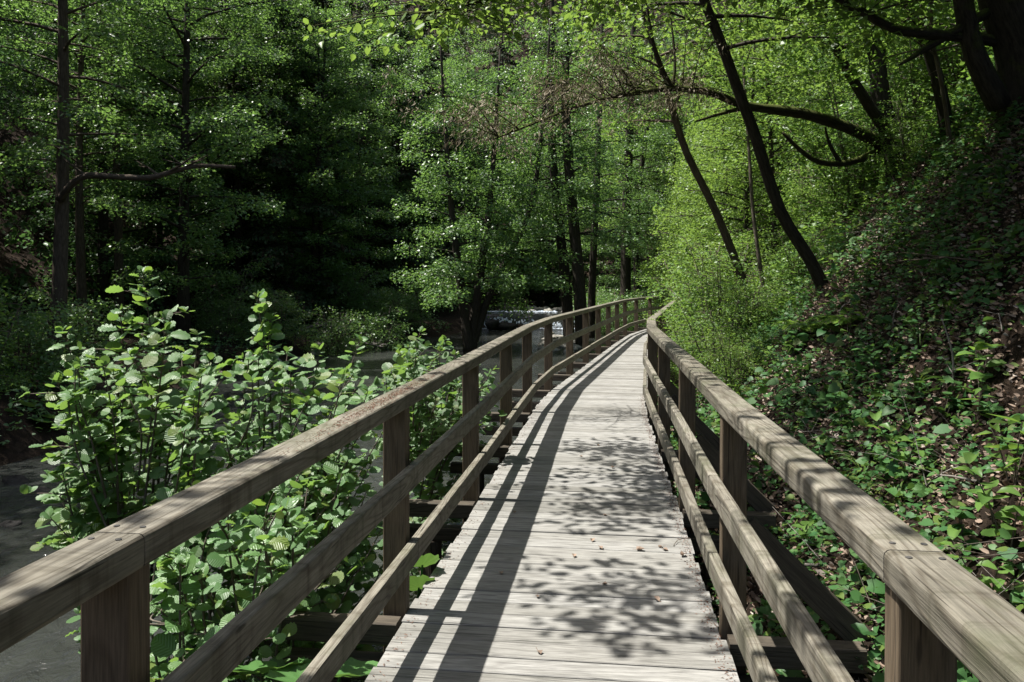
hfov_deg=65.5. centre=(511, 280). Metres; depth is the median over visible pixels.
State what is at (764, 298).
leafy shrub
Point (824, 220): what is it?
undergrowth
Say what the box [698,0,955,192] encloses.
leaning tree
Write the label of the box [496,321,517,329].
stone
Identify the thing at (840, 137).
leafy shrub
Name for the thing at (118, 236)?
slender tree
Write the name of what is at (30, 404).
butterbur plant
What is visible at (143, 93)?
spruce tree
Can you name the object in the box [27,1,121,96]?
broadleaf tree
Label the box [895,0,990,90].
leafy shrub
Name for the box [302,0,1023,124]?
beech tree
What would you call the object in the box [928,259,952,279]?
young plant
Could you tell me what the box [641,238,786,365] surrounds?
leafy shrub
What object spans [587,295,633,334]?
leafy shrub
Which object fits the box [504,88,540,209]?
broadleaf tree
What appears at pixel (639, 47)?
broadleaf tree
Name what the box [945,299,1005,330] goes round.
fallen twig
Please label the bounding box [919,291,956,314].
grass tuft
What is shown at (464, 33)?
hillside forest
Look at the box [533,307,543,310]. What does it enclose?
stone
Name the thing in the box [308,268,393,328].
leafy shrub
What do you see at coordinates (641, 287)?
leafy shrub
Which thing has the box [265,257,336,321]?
leafy shrub
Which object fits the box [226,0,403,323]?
spruce tree
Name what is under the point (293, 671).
butterbur plant
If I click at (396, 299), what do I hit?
leafy shrub
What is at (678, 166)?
beech tree
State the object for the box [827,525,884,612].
fallen twig
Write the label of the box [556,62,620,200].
broadleaf tree
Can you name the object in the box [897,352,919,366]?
young plant
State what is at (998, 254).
young plant
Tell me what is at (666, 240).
beech tree
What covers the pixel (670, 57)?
broadleaf tree
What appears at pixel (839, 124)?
mossy tree
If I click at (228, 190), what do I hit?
spruce tree
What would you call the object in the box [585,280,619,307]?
leafy shrub
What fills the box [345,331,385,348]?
driftwood
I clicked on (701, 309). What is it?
leafy shrub
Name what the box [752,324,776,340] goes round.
young plant
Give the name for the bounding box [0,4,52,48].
spruce tree
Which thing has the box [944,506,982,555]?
leafy plant
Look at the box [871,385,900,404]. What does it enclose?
young plant
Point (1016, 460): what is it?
leafy plant
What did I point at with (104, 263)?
broadleaf tree
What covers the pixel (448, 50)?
spruce tree
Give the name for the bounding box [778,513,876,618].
dead branch
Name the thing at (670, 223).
beech tree
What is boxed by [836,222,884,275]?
dead branch
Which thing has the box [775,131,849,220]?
leafy shrub
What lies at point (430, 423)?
alder shrub
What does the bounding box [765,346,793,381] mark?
young plant
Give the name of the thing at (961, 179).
fallen twig
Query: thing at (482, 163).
alder tree
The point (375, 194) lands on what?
spruce tree
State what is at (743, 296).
leafy shrub
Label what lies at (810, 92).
alder tree
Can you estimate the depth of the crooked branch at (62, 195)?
17.27 m
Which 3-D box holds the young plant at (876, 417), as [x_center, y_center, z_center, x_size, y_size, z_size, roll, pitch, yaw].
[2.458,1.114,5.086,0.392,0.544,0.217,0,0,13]
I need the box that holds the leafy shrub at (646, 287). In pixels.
[606,277,663,303]
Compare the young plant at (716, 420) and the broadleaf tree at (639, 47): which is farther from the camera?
the broadleaf tree at (639, 47)
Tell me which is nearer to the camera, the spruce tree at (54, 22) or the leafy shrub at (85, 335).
the leafy shrub at (85, 335)
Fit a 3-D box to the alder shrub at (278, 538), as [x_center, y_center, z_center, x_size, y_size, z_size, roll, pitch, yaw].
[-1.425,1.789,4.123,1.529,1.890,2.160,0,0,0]
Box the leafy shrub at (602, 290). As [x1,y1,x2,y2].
[597,284,645,328]
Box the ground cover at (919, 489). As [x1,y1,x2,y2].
[657,47,1023,681]
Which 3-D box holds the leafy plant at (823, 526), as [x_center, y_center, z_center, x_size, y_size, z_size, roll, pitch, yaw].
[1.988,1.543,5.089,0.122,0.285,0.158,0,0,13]
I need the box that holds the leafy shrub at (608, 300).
[573,289,635,332]
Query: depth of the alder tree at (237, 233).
32.32 m
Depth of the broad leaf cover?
8.09 m
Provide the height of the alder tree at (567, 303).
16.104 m
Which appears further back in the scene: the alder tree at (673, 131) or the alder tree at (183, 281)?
the alder tree at (673, 131)
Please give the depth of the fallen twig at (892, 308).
7.26 m
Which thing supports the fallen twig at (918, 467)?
on the ground at (18, 448)
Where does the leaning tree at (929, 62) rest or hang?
on the ground at (18, 448)
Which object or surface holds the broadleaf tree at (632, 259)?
on the ground at (18, 448)
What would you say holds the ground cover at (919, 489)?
on the ground at (18, 448)
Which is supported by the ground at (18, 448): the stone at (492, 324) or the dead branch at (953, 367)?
the dead branch at (953, 367)
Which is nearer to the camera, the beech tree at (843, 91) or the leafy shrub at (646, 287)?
the beech tree at (843, 91)
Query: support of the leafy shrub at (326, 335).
on the ground at (18, 448)
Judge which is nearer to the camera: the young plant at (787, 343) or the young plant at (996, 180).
the young plant at (996, 180)
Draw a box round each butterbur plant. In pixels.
[9,399,57,422]
[232,657,378,681]
[410,553,438,597]
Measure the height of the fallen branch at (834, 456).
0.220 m
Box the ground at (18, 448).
[0,0,1023,681]
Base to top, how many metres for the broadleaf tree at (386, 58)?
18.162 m
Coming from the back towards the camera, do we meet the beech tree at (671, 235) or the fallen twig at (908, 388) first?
the beech tree at (671, 235)
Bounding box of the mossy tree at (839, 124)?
[380,3,915,167]
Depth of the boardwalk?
4.57 m
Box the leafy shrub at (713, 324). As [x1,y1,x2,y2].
[665,281,778,392]
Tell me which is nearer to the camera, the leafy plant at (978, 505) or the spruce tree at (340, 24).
the leafy plant at (978, 505)
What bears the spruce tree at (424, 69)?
on the ground at (18, 448)
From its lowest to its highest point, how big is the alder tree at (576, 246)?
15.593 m
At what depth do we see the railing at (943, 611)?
2.51 m
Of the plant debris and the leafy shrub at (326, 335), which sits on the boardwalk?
the plant debris
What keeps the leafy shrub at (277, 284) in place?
on the ground at (18, 448)
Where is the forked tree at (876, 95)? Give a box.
[771,0,976,178]
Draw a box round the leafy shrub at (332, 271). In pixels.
[294,255,389,323]
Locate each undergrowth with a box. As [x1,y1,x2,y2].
[0,10,326,330]
[670,46,993,387]
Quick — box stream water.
[0,301,655,681]
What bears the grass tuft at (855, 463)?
on the ground at (18, 448)
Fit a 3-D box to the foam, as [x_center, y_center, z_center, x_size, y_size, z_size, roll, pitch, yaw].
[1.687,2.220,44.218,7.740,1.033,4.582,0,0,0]
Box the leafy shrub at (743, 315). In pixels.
[718,291,769,342]
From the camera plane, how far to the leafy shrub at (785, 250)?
13.21 m
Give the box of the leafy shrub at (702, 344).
[646,314,746,393]
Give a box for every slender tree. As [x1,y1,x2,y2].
[0,0,181,337]
[0,0,197,367]
[13,0,198,330]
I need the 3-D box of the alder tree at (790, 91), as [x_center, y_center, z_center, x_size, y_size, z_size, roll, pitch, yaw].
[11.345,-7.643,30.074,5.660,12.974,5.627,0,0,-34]
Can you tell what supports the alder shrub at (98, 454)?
on the ground at (18, 448)
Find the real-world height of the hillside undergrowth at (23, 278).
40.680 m
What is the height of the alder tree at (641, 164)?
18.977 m
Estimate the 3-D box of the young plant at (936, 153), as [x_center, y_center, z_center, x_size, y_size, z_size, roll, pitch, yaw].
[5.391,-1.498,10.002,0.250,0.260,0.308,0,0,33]
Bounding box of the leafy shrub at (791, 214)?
[753,158,832,238]
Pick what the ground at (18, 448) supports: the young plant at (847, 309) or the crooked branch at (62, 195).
the young plant at (847, 309)
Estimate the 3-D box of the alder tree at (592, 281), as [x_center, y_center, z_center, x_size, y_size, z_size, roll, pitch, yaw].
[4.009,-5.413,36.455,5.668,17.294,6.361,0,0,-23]
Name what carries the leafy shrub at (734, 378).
on the ground at (18, 448)
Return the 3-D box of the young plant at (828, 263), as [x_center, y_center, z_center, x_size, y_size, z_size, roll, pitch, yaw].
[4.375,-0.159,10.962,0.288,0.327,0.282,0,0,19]
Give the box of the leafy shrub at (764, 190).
[717,137,819,245]
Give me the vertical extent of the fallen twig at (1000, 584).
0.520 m
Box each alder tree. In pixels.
[0,0,194,239]
[46,0,241,310]
[50,0,313,344]
[69,0,257,310]
[141,0,333,319]
[145,0,286,240]
[194,1,356,283]
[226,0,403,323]
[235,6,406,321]
[243,5,361,244]
[249,1,378,251]
[291,0,434,306]
[337,10,464,289]
[375,45,477,278]
[389,15,592,351]
[414,26,529,296]
[431,79,522,291]
[475,0,646,339]
[477,117,562,303]
[497,0,655,345]
[498,54,612,306]
[540,1,669,337]
[542,94,641,284]
[570,49,684,286]
[577,5,683,328]
[581,10,693,308]
[606,59,728,299]
[616,67,718,291]
[645,51,719,257]
[654,14,781,250]
[715,0,819,227]
[730,0,854,185]
[743,0,918,195]
[776,0,924,125]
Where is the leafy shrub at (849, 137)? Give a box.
[814,100,906,182]
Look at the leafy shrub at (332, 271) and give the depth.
33.53 m
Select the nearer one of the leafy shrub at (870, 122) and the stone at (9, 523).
the stone at (9, 523)
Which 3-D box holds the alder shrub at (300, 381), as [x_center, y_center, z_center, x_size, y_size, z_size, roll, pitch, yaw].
[-1.499,1.368,5.309,1.501,2.631,1.863,0,0,0]
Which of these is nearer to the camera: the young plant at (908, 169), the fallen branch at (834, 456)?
the fallen branch at (834, 456)
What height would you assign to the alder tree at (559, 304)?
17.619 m
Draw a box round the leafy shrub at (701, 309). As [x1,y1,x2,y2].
[657,265,743,362]
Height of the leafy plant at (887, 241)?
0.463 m
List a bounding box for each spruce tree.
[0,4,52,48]
[32,3,105,53]
[70,2,179,172]
[120,0,219,102]
[148,0,276,296]
[196,1,298,216]
[197,0,368,319]
[263,6,389,264]
[324,0,455,301]
[329,0,414,279]
[348,8,414,230]
[374,1,481,300]
[380,1,471,282]
[431,41,466,223]
[454,69,504,292]
[472,44,527,290]
[480,6,524,175]
[499,19,604,304]
[529,56,555,224]
[554,17,582,123]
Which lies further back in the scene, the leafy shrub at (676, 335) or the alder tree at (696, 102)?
the alder tree at (696, 102)
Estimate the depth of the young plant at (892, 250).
8.64 m
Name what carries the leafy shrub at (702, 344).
on the ground at (18, 448)
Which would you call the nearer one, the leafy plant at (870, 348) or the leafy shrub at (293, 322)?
the leafy plant at (870, 348)
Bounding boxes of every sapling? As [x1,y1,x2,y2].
[634,0,845,291]
[762,0,995,150]
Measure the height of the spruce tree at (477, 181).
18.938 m
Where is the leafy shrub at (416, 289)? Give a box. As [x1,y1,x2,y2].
[405,254,462,312]
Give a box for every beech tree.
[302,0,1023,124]
[637,136,736,311]
[638,121,750,309]
[644,0,841,280]
[645,91,761,310]
[648,0,826,307]
[656,38,791,316]
[669,38,807,281]
[786,20,907,156]
[789,6,985,137]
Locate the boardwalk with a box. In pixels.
[280,328,866,681]
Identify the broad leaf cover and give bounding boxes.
[657,47,1023,621]
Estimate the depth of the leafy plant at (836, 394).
6.43 m
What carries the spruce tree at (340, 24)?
on the ground at (18, 448)
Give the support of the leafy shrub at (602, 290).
on the ground at (18, 448)
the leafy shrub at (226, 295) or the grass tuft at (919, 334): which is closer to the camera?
the grass tuft at (919, 334)
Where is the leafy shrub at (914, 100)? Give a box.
[847,14,960,139]
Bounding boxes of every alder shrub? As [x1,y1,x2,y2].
[19,265,270,681]
[150,455,382,681]
[201,289,383,657]
[358,326,506,576]
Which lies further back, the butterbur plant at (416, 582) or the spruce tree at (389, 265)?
the spruce tree at (389, 265)
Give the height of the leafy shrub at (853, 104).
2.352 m
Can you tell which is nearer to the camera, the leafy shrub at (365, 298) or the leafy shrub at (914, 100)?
the leafy shrub at (914, 100)
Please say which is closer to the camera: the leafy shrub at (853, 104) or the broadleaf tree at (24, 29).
the leafy shrub at (853, 104)
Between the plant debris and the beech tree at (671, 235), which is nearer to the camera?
the plant debris
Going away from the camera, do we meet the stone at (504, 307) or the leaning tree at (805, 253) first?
the leaning tree at (805, 253)
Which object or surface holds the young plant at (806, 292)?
on the ground at (18, 448)
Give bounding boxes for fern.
[771,319,828,333]
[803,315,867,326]
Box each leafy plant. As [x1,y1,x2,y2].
[792,521,814,550]
[813,512,827,529]
[826,389,858,420]
[850,343,905,373]
[880,222,900,257]
[927,238,951,277]
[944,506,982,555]
[956,341,1005,396]
[966,480,1010,528]
[973,413,1023,484]
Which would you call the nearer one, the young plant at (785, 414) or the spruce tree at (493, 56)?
the young plant at (785, 414)
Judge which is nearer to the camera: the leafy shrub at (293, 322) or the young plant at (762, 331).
the young plant at (762, 331)
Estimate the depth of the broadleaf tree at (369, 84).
58.52 m
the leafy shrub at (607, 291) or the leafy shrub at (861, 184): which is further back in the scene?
the leafy shrub at (607, 291)
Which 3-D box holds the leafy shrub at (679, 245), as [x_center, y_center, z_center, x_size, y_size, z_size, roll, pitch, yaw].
[4.329,0.286,17.425,2.693,2.928,3.148,0,0,-38]
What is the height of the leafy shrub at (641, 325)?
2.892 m
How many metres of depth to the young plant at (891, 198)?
10.99 m
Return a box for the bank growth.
[0,277,451,444]
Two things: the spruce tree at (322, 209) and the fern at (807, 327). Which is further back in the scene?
the spruce tree at (322, 209)
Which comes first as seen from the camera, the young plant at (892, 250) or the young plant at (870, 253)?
the young plant at (892, 250)
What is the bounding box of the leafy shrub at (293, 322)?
[245,285,311,345]
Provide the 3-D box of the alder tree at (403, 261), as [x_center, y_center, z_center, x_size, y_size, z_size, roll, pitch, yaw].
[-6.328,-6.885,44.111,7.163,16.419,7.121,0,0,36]
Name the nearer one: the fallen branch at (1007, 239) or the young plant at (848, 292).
the fallen branch at (1007, 239)
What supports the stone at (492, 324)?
in the stream water
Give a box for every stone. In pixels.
[0,520,22,526]
[2,475,30,484]
[27,486,50,494]
[485,318,499,329]
[496,300,523,310]
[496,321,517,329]
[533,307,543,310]
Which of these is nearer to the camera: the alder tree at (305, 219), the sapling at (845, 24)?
the sapling at (845, 24)
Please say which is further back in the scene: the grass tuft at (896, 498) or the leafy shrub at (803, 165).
the leafy shrub at (803, 165)
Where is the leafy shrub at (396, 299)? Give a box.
[371,284,413,320]
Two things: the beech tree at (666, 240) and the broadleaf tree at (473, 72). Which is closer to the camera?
the beech tree at (666, 240)
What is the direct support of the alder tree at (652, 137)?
on the ground at (18, 448)
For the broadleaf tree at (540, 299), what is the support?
on the ground at (18, 448)
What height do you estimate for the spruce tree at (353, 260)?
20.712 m
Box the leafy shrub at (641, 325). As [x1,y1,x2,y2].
[619,286,670,330]
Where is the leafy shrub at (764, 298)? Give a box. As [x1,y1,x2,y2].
[709,276,786,344]
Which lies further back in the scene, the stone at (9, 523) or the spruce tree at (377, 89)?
the spruce tree at (377, 89)
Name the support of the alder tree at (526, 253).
on the ground at (18, 448)
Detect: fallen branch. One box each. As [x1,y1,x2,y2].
[826,450,885,497]
[892,184,1023,276]
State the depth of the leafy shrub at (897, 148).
11.96 m
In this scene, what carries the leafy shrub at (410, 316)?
on the ground at (18, 448)
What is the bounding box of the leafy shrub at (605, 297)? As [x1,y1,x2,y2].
[596,290,615,302]
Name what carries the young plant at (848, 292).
on the ground at (18, 448)
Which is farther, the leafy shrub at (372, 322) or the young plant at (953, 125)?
the leafy shrub at (372, 322)
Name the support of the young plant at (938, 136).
on the ground at (18, 448)
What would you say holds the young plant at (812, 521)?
on the ground at (18, 448)
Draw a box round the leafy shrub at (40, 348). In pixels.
[0,286,108,391]
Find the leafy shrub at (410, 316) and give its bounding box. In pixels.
[380,289,432,331]
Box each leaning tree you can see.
[552,0,785,302]
[567,0,870,290]
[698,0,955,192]
[770,0,984,141]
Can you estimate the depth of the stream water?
10.50 m
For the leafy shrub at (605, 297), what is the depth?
44.31 m
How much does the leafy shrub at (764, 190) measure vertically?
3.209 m
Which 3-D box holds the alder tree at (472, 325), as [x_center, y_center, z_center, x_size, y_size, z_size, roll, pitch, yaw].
[-0.644,-3.861,29.813,8.312,13.148,6.164,0,0,-29]
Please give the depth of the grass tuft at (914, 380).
5.99 m
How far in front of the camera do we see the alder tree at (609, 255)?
59.70 m
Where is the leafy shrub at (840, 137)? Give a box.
[746,63,936,219]
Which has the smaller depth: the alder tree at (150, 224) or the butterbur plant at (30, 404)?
the butterbur plant at (30, 404)
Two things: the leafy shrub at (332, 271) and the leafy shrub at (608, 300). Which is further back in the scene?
the leafy shrub at (608, 300)
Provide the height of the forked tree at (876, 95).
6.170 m
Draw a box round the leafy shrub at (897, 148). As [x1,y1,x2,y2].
[854,98,936,175]
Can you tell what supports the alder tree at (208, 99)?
on the ground at (18, 448)
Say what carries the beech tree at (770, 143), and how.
on the ground at (18, 448)
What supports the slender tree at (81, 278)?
on the ground at (18, 448)
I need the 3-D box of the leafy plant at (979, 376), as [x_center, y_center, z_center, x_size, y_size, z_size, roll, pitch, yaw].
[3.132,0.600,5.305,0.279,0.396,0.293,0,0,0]
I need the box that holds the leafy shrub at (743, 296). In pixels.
[685,262,794,352]
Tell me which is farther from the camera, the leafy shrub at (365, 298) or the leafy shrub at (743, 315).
the leafy shrub at (365, 298)
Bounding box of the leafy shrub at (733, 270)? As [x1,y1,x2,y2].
[649,223,783,342]
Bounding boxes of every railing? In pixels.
[0,295,687,681]
[643,300,1023,681]
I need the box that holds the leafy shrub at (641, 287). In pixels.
[617,274,662,308]
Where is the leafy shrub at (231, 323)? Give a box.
[190,287,259,344]
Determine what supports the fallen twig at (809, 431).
on the ground at (18, 448)
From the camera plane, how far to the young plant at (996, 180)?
7.34 m
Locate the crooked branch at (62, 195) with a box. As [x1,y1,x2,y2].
[56,152,234,201]
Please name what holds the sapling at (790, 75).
on the ground at (18, 448)
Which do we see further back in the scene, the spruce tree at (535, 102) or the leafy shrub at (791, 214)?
the spruce tree at (535, 102)
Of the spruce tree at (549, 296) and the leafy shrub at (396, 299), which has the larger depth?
the spruce tree at (549, 296)
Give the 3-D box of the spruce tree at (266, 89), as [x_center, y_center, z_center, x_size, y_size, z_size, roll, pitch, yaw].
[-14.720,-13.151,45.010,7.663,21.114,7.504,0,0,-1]
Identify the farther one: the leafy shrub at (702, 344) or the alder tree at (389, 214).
the alder tree at (389, 214)
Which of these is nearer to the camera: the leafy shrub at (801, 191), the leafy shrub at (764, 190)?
the leafy shrub at (801, 191)
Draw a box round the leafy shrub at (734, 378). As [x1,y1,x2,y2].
[695,322,775,396]
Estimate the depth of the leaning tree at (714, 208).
13.69 m
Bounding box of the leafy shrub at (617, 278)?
[606,268,632,305]
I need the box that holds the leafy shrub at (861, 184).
[787,102,921,223]
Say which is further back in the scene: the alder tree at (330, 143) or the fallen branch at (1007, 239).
the alder tree at (330, 143)
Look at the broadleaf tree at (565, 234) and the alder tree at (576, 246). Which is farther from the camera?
the broadleaf tree at (565, 234)
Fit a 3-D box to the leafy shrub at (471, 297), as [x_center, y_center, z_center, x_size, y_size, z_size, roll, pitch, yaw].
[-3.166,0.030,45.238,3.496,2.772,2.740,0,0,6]
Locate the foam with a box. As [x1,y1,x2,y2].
[482,310,574,328]
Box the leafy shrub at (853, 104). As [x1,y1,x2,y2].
[812,65,932,182]
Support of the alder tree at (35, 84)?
on the ground at (18, 448)
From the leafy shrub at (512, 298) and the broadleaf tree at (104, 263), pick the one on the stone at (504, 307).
the leafy shrub at (512, 298)
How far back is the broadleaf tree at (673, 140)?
73.85 m
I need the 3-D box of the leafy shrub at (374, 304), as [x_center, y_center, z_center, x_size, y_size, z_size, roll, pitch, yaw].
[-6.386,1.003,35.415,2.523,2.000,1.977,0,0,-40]
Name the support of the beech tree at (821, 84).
on the ground at (18, 448)
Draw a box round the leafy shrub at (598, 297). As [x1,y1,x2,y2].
[585,285,611,303]
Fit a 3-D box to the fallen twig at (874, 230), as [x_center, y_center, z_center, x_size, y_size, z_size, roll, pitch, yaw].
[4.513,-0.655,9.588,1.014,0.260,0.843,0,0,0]
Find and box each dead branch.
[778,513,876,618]
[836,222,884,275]
[849,602,876,615]
[936,318,990,386]
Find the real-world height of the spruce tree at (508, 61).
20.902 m
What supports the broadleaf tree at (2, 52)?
on the ground at (18, 448)
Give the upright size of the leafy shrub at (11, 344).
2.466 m
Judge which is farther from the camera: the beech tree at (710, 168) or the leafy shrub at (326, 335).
the leafy shrub at (326, 335)
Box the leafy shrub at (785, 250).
[759,217,831,291]
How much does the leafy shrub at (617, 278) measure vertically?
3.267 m
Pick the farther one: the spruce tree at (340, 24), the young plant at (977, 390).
the spruce tree at (340, 24)
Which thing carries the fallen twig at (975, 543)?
on the ground at (18, 448)
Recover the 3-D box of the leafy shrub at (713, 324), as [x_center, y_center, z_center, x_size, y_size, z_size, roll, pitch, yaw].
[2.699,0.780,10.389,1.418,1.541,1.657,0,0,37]
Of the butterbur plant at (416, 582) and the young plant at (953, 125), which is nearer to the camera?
the butterbur plant at (416, 582)
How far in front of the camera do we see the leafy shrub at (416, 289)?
42.44 m
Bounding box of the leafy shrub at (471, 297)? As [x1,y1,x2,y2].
[443,261,475,302]
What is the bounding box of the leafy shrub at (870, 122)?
[834,84,926,156]
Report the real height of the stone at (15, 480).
0.233 m
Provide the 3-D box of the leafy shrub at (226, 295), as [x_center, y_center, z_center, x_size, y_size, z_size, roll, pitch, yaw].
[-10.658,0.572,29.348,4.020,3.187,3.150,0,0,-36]
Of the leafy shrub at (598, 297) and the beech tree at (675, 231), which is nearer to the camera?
the beech tree at (675, 231)
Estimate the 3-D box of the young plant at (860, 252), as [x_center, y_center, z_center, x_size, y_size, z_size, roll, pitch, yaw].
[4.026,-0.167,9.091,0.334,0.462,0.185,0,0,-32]
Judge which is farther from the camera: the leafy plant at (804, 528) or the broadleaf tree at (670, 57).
the broadleaf tree at (670, 57)
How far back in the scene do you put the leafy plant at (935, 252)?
7.23 m
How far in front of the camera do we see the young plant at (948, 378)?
5.42 m
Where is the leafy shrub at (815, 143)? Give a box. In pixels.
[785,118,859,169]
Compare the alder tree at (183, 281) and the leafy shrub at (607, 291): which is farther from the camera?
the leafy shrub at (607, 291)
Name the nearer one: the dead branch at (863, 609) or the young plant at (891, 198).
the dead branch at (863, 609)
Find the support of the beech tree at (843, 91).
on the ground at (18, 448)
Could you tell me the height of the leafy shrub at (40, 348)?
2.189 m
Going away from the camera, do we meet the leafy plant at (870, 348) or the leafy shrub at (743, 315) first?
the leafy plant at (870, 348)
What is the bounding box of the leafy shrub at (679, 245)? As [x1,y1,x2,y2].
[632,227,780,339]
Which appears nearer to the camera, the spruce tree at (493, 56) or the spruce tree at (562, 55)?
the spruce tree at (493, 56)
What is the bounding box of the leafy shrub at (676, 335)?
[642,310,717,374]
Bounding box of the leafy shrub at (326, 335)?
[295,304,370,356]
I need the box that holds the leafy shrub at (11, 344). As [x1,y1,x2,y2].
[0,274,67,394]
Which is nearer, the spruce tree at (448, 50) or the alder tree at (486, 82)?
the alder tree at (486, 82)
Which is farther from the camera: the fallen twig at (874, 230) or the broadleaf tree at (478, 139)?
the broadleaf tree at (478, 139)
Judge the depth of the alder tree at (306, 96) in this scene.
41.76 m
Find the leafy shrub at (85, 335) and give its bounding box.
[24,288,133,358]
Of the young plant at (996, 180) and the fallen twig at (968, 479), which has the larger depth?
the young plant at (996, 180)
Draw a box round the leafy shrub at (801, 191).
[775,152,842,231]
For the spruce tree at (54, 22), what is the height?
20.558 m
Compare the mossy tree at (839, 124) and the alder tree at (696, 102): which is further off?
the alder tree at (696, 102)
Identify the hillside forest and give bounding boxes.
[134,0,901,271]
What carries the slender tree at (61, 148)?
on the ground at (18, 448)
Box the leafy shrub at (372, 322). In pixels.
[330,299,412,351]
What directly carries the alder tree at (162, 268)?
on the ground at (18, 448)
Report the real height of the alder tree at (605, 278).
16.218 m
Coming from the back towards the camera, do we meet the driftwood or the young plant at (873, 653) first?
the driftwood
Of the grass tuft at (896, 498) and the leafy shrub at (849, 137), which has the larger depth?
the leafy shrub at (849, 137)
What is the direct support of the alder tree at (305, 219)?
on the ground at (18, 448)
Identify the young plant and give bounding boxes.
[710,412,719,432]
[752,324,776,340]
[756,323,770,348]
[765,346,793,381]
[776,402,794,422]
[782,329,807,355]
[788,287,809,306]
[793,518,833,537]
[807,388,827,408]
[819,257,836,273]
[824,268,839,281]
[839,294,862,335]
[844,279,855,298]
[848,251,858,258]
[851,623,884,681]
[853,246,875,277]
[865,411,931,487]
[868,249,878,262]
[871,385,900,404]
[881,244,903,263]
[885,191,896,206]
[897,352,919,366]
[903,163,912,181]
[911,375,971,420]
[924,127,952,144]
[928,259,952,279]
[931,151,951,163]
[939,114,969,136]
[940,528,1013,591]
[946,554,958,557]
[954,452,1023,546]
[964,237,1004,268]
[966,388,996,419]
[969,112,996,142]
[977,163,1020,210]
[979,253,1005,277]
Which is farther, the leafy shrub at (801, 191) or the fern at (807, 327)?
the leafy shrub at (801, 191)
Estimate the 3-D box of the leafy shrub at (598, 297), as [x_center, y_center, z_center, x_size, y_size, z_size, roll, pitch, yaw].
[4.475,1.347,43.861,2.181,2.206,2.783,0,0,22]
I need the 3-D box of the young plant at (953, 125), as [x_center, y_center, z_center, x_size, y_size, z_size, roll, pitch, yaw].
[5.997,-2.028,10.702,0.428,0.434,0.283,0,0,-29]
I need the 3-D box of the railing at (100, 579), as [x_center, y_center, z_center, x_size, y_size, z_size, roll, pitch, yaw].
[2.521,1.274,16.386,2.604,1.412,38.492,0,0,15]
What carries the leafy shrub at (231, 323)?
on the ground at (18, 448)
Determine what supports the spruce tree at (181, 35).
on the ground at (18, 448)
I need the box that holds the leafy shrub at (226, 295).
[165,254,277,331]
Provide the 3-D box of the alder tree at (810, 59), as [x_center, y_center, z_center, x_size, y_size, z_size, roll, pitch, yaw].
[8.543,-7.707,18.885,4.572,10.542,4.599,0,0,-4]
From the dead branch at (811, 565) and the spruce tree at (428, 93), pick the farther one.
the spruce tree at (428, 93)
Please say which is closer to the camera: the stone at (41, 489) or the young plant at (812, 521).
the young plant at (812, 521)
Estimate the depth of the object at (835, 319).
8.46 m
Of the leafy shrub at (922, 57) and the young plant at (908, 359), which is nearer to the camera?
the young plant at (908, 359)
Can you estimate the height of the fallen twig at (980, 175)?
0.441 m
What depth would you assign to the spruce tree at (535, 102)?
77.82 m
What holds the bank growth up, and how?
on the ground at (18, 448)
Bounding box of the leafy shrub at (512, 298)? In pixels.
[498,285,521,305]
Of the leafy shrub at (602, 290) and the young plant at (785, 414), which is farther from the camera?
the leafy shrub at (602, 290)
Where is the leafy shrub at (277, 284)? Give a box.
[248,279,292,321]
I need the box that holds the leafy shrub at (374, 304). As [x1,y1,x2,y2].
[344,283,397,321]
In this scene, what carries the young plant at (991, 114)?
on the ground at (18, 448)
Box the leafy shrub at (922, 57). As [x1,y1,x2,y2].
[896,7,960,76]
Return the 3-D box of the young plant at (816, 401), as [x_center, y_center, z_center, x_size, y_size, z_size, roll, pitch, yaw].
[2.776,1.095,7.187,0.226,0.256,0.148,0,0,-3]
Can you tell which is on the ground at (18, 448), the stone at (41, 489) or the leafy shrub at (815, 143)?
the leafy shrub at (815, 143)
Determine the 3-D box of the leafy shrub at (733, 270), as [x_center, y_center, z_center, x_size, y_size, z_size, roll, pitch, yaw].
[4.213,0.125,15.915,2.955,2.587,2.122,0,0,-6]
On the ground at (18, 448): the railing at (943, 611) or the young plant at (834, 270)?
the young plant at (834, 270)
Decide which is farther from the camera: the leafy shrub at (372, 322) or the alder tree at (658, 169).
the alder tree at (658, 169)
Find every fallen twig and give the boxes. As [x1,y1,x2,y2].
[788,409,844,440]
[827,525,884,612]
[832,411,963,476]
[839,214,901,237]
[847,346,945,418]
[863,284,908,330]
[898,382,994,486]
[898,516,1023,557]
[932,171,982,197]
[943,161,1021,198]
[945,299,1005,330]
[972,569,1023,594]
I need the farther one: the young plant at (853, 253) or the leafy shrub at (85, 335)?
the leafy shrub at (85, 335)
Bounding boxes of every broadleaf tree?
[0,0,57,98]
[0,0,222,320]
[0,36,30,71]
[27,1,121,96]
[322,41,393,215]
[343,21,406,111]
[404,69,490,255]
[434,71,528,294]
[495,105,585,305]
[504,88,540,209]
[510,124,603,299]
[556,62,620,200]
[582,94,670,278]
[588,38,675,202]
[645,34,695,162]
[648,85,717,234]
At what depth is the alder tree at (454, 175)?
49.33 m
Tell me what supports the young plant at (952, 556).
on the ground at (18, 448)
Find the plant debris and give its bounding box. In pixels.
[223,366,734,681]
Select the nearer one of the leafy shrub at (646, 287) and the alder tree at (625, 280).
the alder tree at (625, 280)
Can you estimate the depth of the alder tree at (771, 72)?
41.90 m
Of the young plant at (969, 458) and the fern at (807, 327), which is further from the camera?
the fern at (807, 327)
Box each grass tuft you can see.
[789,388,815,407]
[832,452,877,474]
[859,480,913,500]
[894,319,941,346]
[897,359,944,394]
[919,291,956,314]
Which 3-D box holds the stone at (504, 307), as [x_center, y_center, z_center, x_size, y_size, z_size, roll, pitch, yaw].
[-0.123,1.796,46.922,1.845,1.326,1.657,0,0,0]

